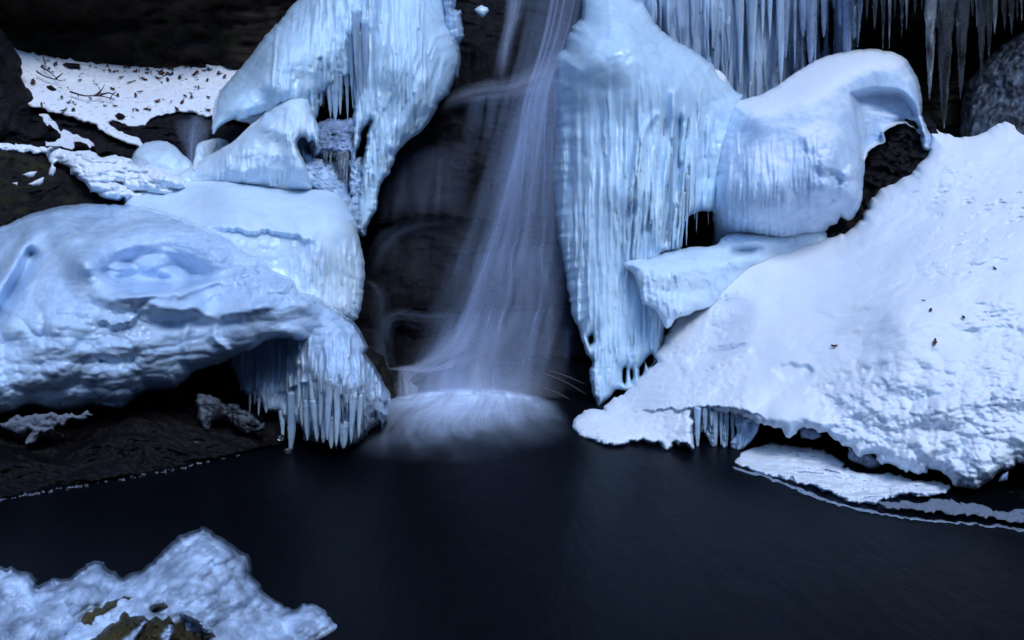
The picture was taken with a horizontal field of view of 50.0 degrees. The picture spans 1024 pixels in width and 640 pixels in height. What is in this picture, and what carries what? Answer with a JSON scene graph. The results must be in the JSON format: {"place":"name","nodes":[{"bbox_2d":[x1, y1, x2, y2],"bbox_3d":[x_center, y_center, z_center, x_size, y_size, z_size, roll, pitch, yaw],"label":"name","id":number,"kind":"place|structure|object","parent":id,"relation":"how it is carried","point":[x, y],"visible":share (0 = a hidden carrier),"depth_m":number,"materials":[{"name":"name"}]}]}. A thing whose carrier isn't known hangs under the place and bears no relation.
{"place":"outdoors","nodes":[
{"label":"outdoors","id":0,"kind":"place"},
{"bbox_2d":[0,0,296,69],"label":"rock face","id":1,"kind":"object","parent":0,"point":[174,33],"visible":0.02,"depth_m":7.99,"materials":[{"name":"rock"}]},
{"bbox_2d":[320,0,666,391],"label":"waterfall rock","id":2,"kind":"object","parent":1,"relation":"attached to","point":[465,282],"visible":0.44,"depth_m":7.26,"materials":[{"name":"black stone"}]},
{"bbox_2d":[18,108,349,190],"bbox_3d":[-2.306,-1.110,7.489,2.516,0.914,1.122,0,10,0],"label":"rock ledge","id":3,"kind":"object","parent":2,"relation":"attached to","point":[185,134],"visible":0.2,"depth_m":7.29,"materials":[{"name":"black stone"}]},
{"bbox_2d":[0,29,45,144],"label":"boulder","id":4,"kind":"object","parent":3,"relation":"on","point":[17,111],"visible":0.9,"depth_m":7.23,"materials":[{"name":"black stone"}]},
{"bbox_2d":[14,48,260,146],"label":"snow bank","id":5,"kind":"structure","parent":3,"relation":"on","point":[174,88],"depth_m":7.65,"materials":[{"name":"white snow"}]},
{"bbox_2d":[36,71,61,80],"bbox_3d":[-3.220,-1.694,7.618,0.205,0.074,0.041,3,10,17],"label":"twig","id":6,"kind":"object","parent":5,"relation":"on","point":[46,76],"visible":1,"depth_m":7.61,"materials":[{"name":"brown wood"}]},
{"bbox_2d":[46,85,56,90],"bbox_3d":[-3.167,-1.586,7.581,0.081,0.070,0.125,-9,14,-43],"label":"stone","id":7,"kind":"object","parent":5,"relation":"on","point":[51,87],"visible":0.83,"depth_m":7.54,"materials":[{"name":"black stone"}]},
{"bbox_2d":[62,62,80,67],"bbox_3d":[-3.161,-1.825,7.879,0.136,0.046,0.100,0,10,0],"label":"stone","id":8,"kind":"object","parent":5,"relation":"on","point":[69,65],"visible":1,"depth_m":7.85,"materials":[{"name":"black stone"}]},
{"bbox_2d":[69,91,112,98],"bbox_3d":[-2.859,-1.531,7.472,0.309,0.059,0.034,0,10,2],"label":"twig","id":9,"kind":"object","parent":5,"relation":"on","point":[87,95],"visible":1,"depth_m":7.47,"materials":[{"name":"brown wood"}]},
{"bbox_2d":[115,113,125,119],"bbox_3d":[-2.624,-1.361,7.354,0.065,0.056,0.116,-7,12,-36],"label":"stone","id":10,"kind":"object","parent":5,"relation":"on","point":[118,116],"visible":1,"depth_m":7.32,"materials":[{"name":"black stone"}]},
{"bbox_2d":[189,63,205,67],"bbox_3d":[-2.291,-1.864,8.066,0.190,0.054,0.101,0,10,0],"label":"stone","id":11,"kind":"object","parent":5,"relation":"on","point":[195,64],"visible":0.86,"depth_m":8.03,"materials":[{"name":"black stone"}]},
{"bbox_2d":[193,138,228,169],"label":"ice dome","id":12,"kind":"structure","parent":3,"relation":"on","point":[205,148],"depth_m":6.77,"materials":[{"name":"white ice"}]},
{"bbox_2d":[212,0,464,227],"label":"ice cascade","id":13,"kind":"object","parent":2,"relation":"attached to","point":[394,65],"visible":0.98,"depth_m":6.54,"materials":[{"name":"ice"}]},
{"bbox_2d":[474,5,488,17],"bbox_3d":[-0.196,-1.999,7.124,0.094,0.083,0.126,0,10,0],"label":"ice lump","id":14,"kind":"object","parent":2,"relation":"on","point":[482,11],"visible":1,"depth_m":7.07,"materials":[{"name":"white ice"}]},
{"bbox_2d":[552,0,742,405],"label":"ice curtain","id":15,"kind":"object","parent":2,"relation":"attached to","point":[644,104],"visible":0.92,"depth_m":6.42,"materials":[{"name":"white ice"}]},
{"bbox_2d":[716,70,726,81],"bbox_3d":[1.304,-1.529,6.920,0.102,0.096,0.156,4,11,21],"label":"snow lump","id":16,"kind":"object","parent":15,"relation":"on","point":[721,75],"visible":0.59,"depth_m":6.87,"materials":[{"name":"white snow"}]},
{"bbox_2d":[623,211,713,382],"bbox_3d":[1.156,-0.185,7.351,0.426,1.391,1.858,9,14,42],"label":"rock","id":17,"kind":"object","parent":2,"relation":"on","point":[702,236],"visible":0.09,"depth_m":7.08,"materials":[{"name":"black stone"}]},
{"bbox_2d":[0,384,1023,639],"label":"pool water","id":18,"kind":"structure","parent":0,"point":[532,516],"depth_m":4.35,"materials":[{"name":"black liquid"}]},
{"bbox_2d":[0,454,237,500],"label":"ice crumbs","id":19,"kind":"object","parent":18,"relation":"on","point":[30,494],"visible":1,"depth_m":4.95,"materials":[{"name":"grey ice"}]},
{"bbox_2d":[0,362,299,498],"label":"shore rock","id":20,"kind":"object","parent":18,"relation":"in","point":[201,415],"visible":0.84,"depth_m":5.34,"materials":[{"name":"black stone"}]},
{"bbox_2d":[0,203,390,453],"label":"ice dome","id":21,"kind":"structure","parent":20,"relation":"on","point":[115,307],"depth_m":5.25,"materials":[{"name":"blue"}]},
{"bbox_2d":[0,143,186,226],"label":"mossy slab","id":22,"kind":"structure","parent":21,"relation":"on","point":[33,179],"depth_m":6.38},
{"bbox_2d":[39,114,94,149],"bbox_3d":[-2.801,-1.191,6.932,0.308,0.226,0.673,-5,11,-25],"label":"snow patch","id":23,"kind":"object","parent":22,"relation":"on","point":[67,139],"visible":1,"depth_m":6.96,"materials":[{"name":"white snow"}]},
{"bbox_2d":[132,140,192,170],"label":"ice dome","id":24,"kind":"structure","parent":22,"relation":"on","point":[160,154],"depth_m":6.76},
{"bbox_2d":[125,169,364,320],"bbox_3d":[-1.535,-0.428,6.267,1.406,0.848,1.161,0,10,0],"label":"ice shelf","id":25,"kind":"object","parent":22,"relation":"on","point":[307,241],"visible":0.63,"depth_m":5.96,"materials":[{"name":"white ice"}]},
{"bbox_2d":[177,98,319,189],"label":"hooked dome","id":26,"kind":"structure","parent":25,"relation":"on","point":[263,150],"depth_m":6.27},
{"bbox_2d":[298,118,366,236],"bbox_3d":[-1.124,-0.846,6.557,0.479,0.716,0.550,0,10,0],"label":"ice ledge","id":27,"kind":"object","parent":25,"relation":"on","point":[330,173],"visible":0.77,"depth_m":6.49,"materials":[{"name":"blue"}]},
{"bbox_2d":[0,526,336,639],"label":"ice mound","id":28,"kind":"object","parent":18,"relation":"in","point":[201,583],"visible":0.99,"depth_m":3.33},
{"bbox_2d":[366,348,401,400],"bbox_3d":[-0.828,0.355,6.518,0.326,0.474,0.522,0,10,0],"label":"boulder","id":29,"kind":"object","parent":18,"relation":"in","point":[388,377],"visible":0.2,"depth_m":6.55,"materials":[{"name":"black stone"}]},
{"bbox_2d":[403,86,548,415],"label":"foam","id":30,"kind":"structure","parent":18,"relation":"on","point":[464,401],"depth_m":6.48,"materials":[{"name":"liquid"}]},
{"bbox_2d":[735,442,950,504],"bbox_3d":[1.488,0.718,5.148,0.585,0.071,1.069,-8,12,-37],"label":"ice plate","id":31,"kind":"object","parent":18,"relation":"on","point":[822,470],"visible":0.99,"depth_m":5.07,"materials":[{"name":"white ice"}]},
{"bbox_2d":[733,466,1023,531],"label":"shore ice","id":32,"kind":"structure","parent":18,"relation":"on","point":[812,494],"depth_m":4.63,"materials":[{"name":"grey ice"}]},
{"bbox_2d":[734,423,1023,517],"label":"shore rock","id":33,"kind":"object","parent":18,"relation":"in","point":[1016,479],"visible":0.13,"depth_m":5.08,"materials":[{"name":"black stone"}]},
{"bbox_2d":[572,121,1023,489],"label":"snow slope","id":34,"kind":"structure","parent":33,"relation":"on","point":[939,230],"depth_m":5.59,"materials":[{"name":"snow"}]},
{"bbox_2d":[623,232,826,328],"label":"ice bridge","id":35,"kind":"structure","parent":34,"relation":"on","point":[674,285],"depth_m":6.37,"materials":[{"name":"white ice"}]},
{"bbox_2d":[800,428,820,439],"bbox_3d":[1.474,0.562,5.416,0.109,0.063,0.083,0,10,0],"label":"ice chunk","id":36,"kind":"object","parent":34,"relation":"on","point":[809,433],"visible":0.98,"depth_m":5.39,"materials":[{"name":"blue ice"}]},
{"bbox_2d":[848,447,879,468],"bbox_3d":[1.671,0.656,5.218,0.163,0.108,0.110,0,10,0],"label":"ice chunk","id":37,"kind":"object","parent":34,"relation":"on","point":[869,461],"visible":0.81,"depth_m":5.18,"materials":[{"name":"ice"}]},
{"bbox_2d":[826,114,937,237],"bbox_3d":[2.264,-0.924,7.128,1.102,0.833,0.948,0,10,0],"label":"rock","id":38,"kind":"object","parent":34,"relation":"on","point":[898,155],"visible":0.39,"depth_m":6.93,"materials":[{"name":"black stone"}]},
{"bbox_2d":[711,48,931,245],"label":"hollow dome","id":39,"kind":"structure","parent":38,"relation":"on","point":[798,146],"depth_m":6.46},
{"bbox_2d":[959,30,1023,137],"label":"glazed rock","id":40,"kind":"object","parent":34,"relation":"on","point":[993,93],"visible":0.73,"depth_m":7.14,"materials":[{"name":"rock"},{"name":"ice"}]},
{"bbox_2d":[877,498,1023,523],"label":"frost band","id":41,"kind":"object","parent":33,"relation":"on","point":[948,507],"visible":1,"depth_m":4.60,"materials":[{"name":"grey ice"}]},
{"bbox_2d":[998,472,1007,481],"bbox_3d":[2.091,0.667,4.673,0.036,0.051,0.080,6,12,32],"label":"ice chunk","id":42,"kind":"object","parent":33,"relation":"on","point":[1003,477],"visible":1,"depth_m":4.65,"materials":[{"name":"white ice"}]},
{"bbox_2d":[805,0,1023,137],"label":"rock wall","id":43,"kind":"structure","parent":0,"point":[910,45],"depth_m":7.68,"materials":[{"name":"rock"}]},
{"bbox_3d":[3.286,-2.461,7.387,2.161,0.637,0.930,0,10,0],"label":"overhang","id":44,"kind":"object","parent":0,"visible":0},
{"bbox_2d":[636,0,856,98],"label":"column curtain","id":45,"kind":"object","parent":44,"relation":"hanging from","point":[749,48],"depth_m":7.20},
{"bbox_2d":[853,0,862,46],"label":"icicle","id":46,"kind":"object","parent":44,"relation":"hanging from","point":[858,5],"visible":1,"depth_m":7.01,"materials":[{"name":"blue ice"}]},
{"bbox_2d":[865,0,867,17],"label":"icicle","id":47,"kind":"object","parent":44,"relation":"hanging from","point":[866,3],"visible":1,"depth_m":7.01,"materials":[{"name":"blue ice"}]},
{"bbox_2d":[873,0,876,29],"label":"icicle","id":48,"kind":"object","parent":44,"relation":"hanging from","point":[874,8],"visible":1,"depth_m":7.01,"materials":[{"name":"blue"}]},
{"bbox_2d":[881,0,885,47],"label":"icicle","id":49,"kind":"object","parent":44,"relation":"hanging from","point":[883,11],"visible":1,"depth_m":7.01,"materials":[{"name":"blue ice"}]},
{"bbox_2d":[888,0,891,45],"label":"icicle","id":50,"kind":"object","parent":44,"relation":"hanging from","point":[889,11],"visible":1,"depth_m":7.01,"materials":[{"name":"blue"}]},
{"bbox_2d":[894,0,895,15],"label":"icicle","id":51,"kind":"object","parent":44,"relation":"hanging from","point":[894,7],"visible":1,"depth_m":7.01,"materials":[{"name":"blue"}]},
{"bbox_2d":[900,0,903,37],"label":"icicle","id":52,"kind":"object","parent":44,"relation":"hanging from","point":[901,9],"visible":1,"depth_m":7.01,"materials":[{"name":"blue"}]},
{"bbox_2d":[905,0,907,28],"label":"icicle","id":53,"kind":"object","parent":44,"relation":"hanging from","point":[906,7],"visible":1,"depth_m":7.01,"materials":[{"name":"blue ice"}]},
{"bbox_2d":[914,0,916,12],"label":"icicle","id":54,"kind":"object","parent":44,"relation":"hanging from","point":[915,2],"visible":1,"depth_m":7.00,"materials":[{"name":"blue ice"}]},
{"bbox_2d":[924,0,936,99],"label":"icicle","id":55,"kind":"object","parent":44,"relation":"hanging from","point":[930,11],"visible":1,"depth_m":7.03,"materials":[{"name":"white"}]},
{"bbox_2d":[936,0,953,126],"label":"icicle","id":56,"kind":"object","parent":44,"relation":"hanging from","point":[945,19],"visible":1,"depth_m":7.03,"materials":[{"name":"blue"}]},
{"bbox_2d":[955,0,969,98],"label":"icicle","id":57,"kind":"object","parent":44,"relation":"hanging from","point":[962,11],"visible":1,"depth_m":7.02,"materials":[{"name":"white"}]},
{"bbox_2d":[971,0,973,14],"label":"icicle","id":58,"kind":"object","parent":44,"relation":"hanging from","point":[972,4],"visible":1,"depth_m":7.00,"materials":[{"name":"white"}]},
{"bbox_2d":[975,0,977,25],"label":"icicle","id":59,"kind":"object","parent":44,"relation":"hanging from","point":[976,11],"visible":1,"depth_m":7.01,"materials":[{"name":"white"}]},
{"bbox_2d":[977,0,987,69],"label":"icicle","id":60,"kind":"object","parent":44,"relation":"hanging from","point":[982,13],"visible":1,"depth_m":7.01,"materials":[{"name":"white"}]},
{"bbox_2d":[987,0,992,60],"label":"icicle","id":61,"kind":"object","parent":44,"relation":"hanging from","point":[989,17],"visible":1,"depth_m":7.02,"materials":[{"name":"white"}]},
{"bbox_2d":[993,0,997,33],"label":"icicle","id":62,"kind":"object","parent":44,"relation":"hanging from","point":[995,5],"visible":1,"depth_m":7.01,"materials":[{"name":"white"}]},
{"bbox_2d":[1003,0,1006,30],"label":"icicle","id":63,"kind":"object","parent":44,"relation":"hanging from","point":[1004,10],"visible":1,"depth_m":7.01,"materials":[{"name":"white"}]},
{"bbox_2d":[1008,0,1014,34],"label":"icicle","id":64,"kind":"object","parent":44,"relation":"hanging from","point":[1011,3],"visible":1,"depth_m":7.01,"materials":[{"name":"white"}]},
{"bbox_2d":[1016,0,1018,19],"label":"icicle","id":65,"kind":"object","parent":44,"relation":"hanging from","point":[1017,3],"visible":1,"depth_m":7.01,"materials":[{"name":"white"}]},
{"bbox_2d":[1020,0,1022,20],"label":"icicle","id":66,"kind":"object","parent":44,"relation":"hanging from","point":[1021,6],"visible":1,"depth_m":7.01,"materials":[{"name":"white"}]}
]}

